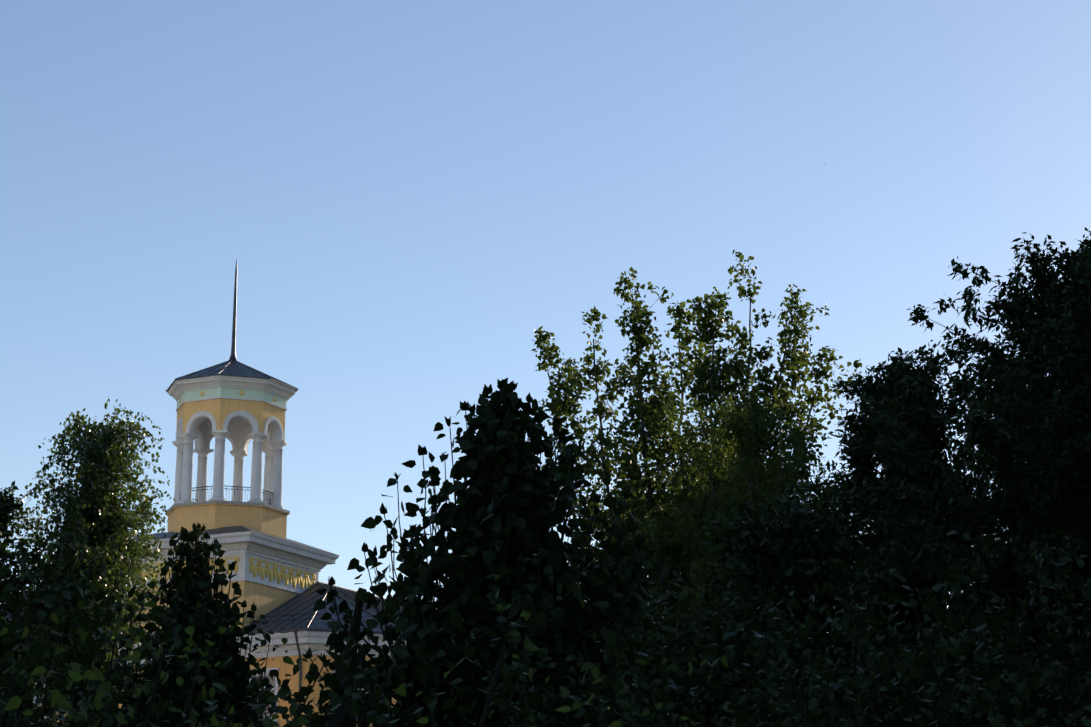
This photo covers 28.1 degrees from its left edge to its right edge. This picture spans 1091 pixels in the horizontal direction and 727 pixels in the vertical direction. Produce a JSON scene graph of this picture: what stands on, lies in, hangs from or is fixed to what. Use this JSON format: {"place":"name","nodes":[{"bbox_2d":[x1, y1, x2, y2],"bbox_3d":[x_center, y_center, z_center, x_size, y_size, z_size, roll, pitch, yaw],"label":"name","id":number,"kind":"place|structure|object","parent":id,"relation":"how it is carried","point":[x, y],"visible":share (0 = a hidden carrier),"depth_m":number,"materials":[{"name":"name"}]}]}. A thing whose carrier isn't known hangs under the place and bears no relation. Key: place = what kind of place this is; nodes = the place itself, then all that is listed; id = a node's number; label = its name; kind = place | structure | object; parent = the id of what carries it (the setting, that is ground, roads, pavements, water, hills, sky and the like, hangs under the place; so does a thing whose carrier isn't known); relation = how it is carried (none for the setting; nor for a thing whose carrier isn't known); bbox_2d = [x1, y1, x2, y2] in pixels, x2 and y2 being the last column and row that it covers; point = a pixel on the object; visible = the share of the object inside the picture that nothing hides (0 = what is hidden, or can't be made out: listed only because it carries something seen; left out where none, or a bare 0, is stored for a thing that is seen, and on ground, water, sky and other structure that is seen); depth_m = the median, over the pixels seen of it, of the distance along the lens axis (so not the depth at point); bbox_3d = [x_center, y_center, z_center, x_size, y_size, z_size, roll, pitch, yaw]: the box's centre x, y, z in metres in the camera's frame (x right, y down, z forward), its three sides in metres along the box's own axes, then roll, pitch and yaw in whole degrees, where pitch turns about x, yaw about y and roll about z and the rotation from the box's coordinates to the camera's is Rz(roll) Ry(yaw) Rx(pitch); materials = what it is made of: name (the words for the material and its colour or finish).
{"place":"outdoors","nodes":[
{"label":"outdoors","id":0,"kind":"place"},
{"bbox_2d":[0,481,89,726],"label":"tree","id":1,"kind":"object","parent":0,"point":[8,505],"depth_m":28.91,"materials":[{"name":"green plant"}]},
{"bbox_2d":[0,397,176,726],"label":"birch tree","id":2,"kind":"object","parent":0,"point":[80,502],"depth_m":30.91,"materials":[{"name":"green plant"}]},
{"bbox_2d":[90,522,289,726],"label":"poplar tree","id":3,"kind":"object","parent":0,"point":[190,580],"depth_m":19.39,"materials":[{"name":"green plant"}]},
{"bbox_2d":[302,378,676,726],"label":"poplar tree","id":4,"kind":"object","parent":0,"point":[474,550],"depth_m":16.65,"materials":[{"name":"green plant"}]},
{"bbox_2d":[0,0,1090,632],"label":"sky","id":5,"kind":"structure","parent":0,"point":[401,193],"materials":[{"name":"blue"}]},
{"bbox_2d":[572,485,694,724],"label":"tree leaves","id":6,"kind":"object","parent":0,"point":[591,545],"depth_m":43.34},
{"bbox_2d":[527,249,883,725],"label":"tree","id":7,"kind":"object","parent":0,"point":[560,407],"depth_m":38.39,"materials":[{"name":"green plant"}]},
{"bbox_2d":[621,386,845,722],"bbox_3d":[3.071,4.768,30.639,3.855,9.132,3.353,-7,-16,25],"label":"tree","id":8,"kind":"object","parent":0,"point":[762,426],"depth_m":31.30,"materials":[{"name":"green plant"}]},
{"bbox_2d":[800,227,1090,704],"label":"tree","id":9,"kind":"object","parent":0,"point":[986,438],"depth_m":22.03,"materials":[{"name":"green plant"}]},
{"label":"ground","id":10,"kind":"structure","parent":0,"visible":0},
{"bbox_2d":[0,556,411,726],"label":"bush leaves","id":11,"kind":"object","parent":10,"relation":"on","point":[71,622],"depth_m":15.42,"materials":[{"name":"green plant"}]},
{"bbox_2d":[0,591,479,726],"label":"shrub leaves","id":12,"kind":"object","parent":10,"relation":"on","point":[296,710],"depth_m":11.03,"materials":[{"name":"green plant"}]},
{"bbox_2d":[326,600,365,726],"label":"pollard tree limb","id":13,"kind":"object","parent":10,"relation":"on","point":[354,632],"visible":0.48,"depth_m":14.72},
{"bbox_2d":[31,629,668,726],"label":"building","id":14,"kind":"structure","parent":10,"relation":"on","point":[314,639],"depth_m":102.65,"materials":[{"name":"paint"}]},
{"bbox_2d":[1,581,402,645],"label":"roof","id":15,"kind":"structure","parent":14,"relation":"on","point":[303,603],"depth_m":105.63,"materials":[{"name":"metal"}]},
{"bbox_2d":[119,613,398,631],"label":"roof snow guard","id":16,"kind":"object","parent":15,"relation":"on","point":[293,619],"visible":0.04,"depth_m":103.53,"materials":[{"name":"black metal"}]},
{"bbox_2d":[129,360,339,633],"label":"tower","id":17,"kind":"structure","parent":14,"relation":"on","point":[239,406],"depth_m":108.94,"materials":[{"name":"yellow paint"}]},
{"bbox_2d":[180,485,273,504],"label":"tower railings","id":18,"kind":"object","parent":17,"relation":"attached to","point":[234,493],"visible":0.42,"depth_m":108.42,"materials":[{"name":"metal"}]},
{"bbox_2d":[139,556,315,589],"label":"tower garlands","id":19,"kind":"object","parent":17,"relation":"attached to","point":[282,574],"visible":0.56,"depth_m":107.22,"materials":[{"name":"gold metal"}]},
{"bbox_2d":[228,259,237,360],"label":"spire","id":20,"kind":"structure","parent":17,"relation":"attached to","point":[233,353],"depth_m":112.55,"materials":[{"name":"grey metal"}]},
{"bbox_2d":[293,630,301,703],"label":"building downpipes","id":21,"kind":"object","parent":14,"relation":"on","point":[300,657],"visible":0.12,"depth_m":102.21,"materials":[{"name":"metal"}]},
{"bbox_2d":[0,555,727,726],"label":"bush","id":22,"kind":"object","parent":10,"relation":"on","point":[58,699],"depth_m":5.53,"materials":[{"name":"green plant"}]},
{"bbox_2d":[324,550,876,726],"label":"shrub leaves","id":23,"kind":"object","parent":10,"relation":"on","point":[720,688],"depth_m":13.71,"materials":[{"name":"green plant"}]},
{"bbox_2d":[639,465,705,715],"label":"tree leaves","id":24,"kind":"object","parent":10,"relation":"on","point":[674,494],"depth_m":44.51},
{"bbox_2d":[595,479,911,726],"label":"round tree","id":25,"kind":"object","parent":10,"relation":"on","point":[798,538],"depth_m":21.47,"materials":[{"name":"green plant"}]},
{"bbox_2d":[426,626,1090,726],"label":"shrub leaves","id":26,"kind":"object","parent":10,"relation":"on","point":[737,720],"depth_m":11.73,"materials":[{"name":"green plant"}]},
{"bbox_2d":[587,524,1090,726],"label":"shrub leaves","id":27,"kind":"object","parent":10,"relation":"on","point":[932,602],"depth_m":15.63,"materials":[{"name":"green plant"}]},
{"bbox_2d":[784,340,1001,676],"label":"tree leaves","id":28,"kind":"object","parent":10,"relation":"on","point":[897,371],"depth_m":26.91,"materials":[{"name":"green plant"}]},
{"bbox_2d":[730,527,1090,726],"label":"shrub leaves","id":29,"kind":"object","parent":10,"relation":"on","point":[949,579],"depth_m":14.19,"materials":[{"name":"green plant"}]}
]}

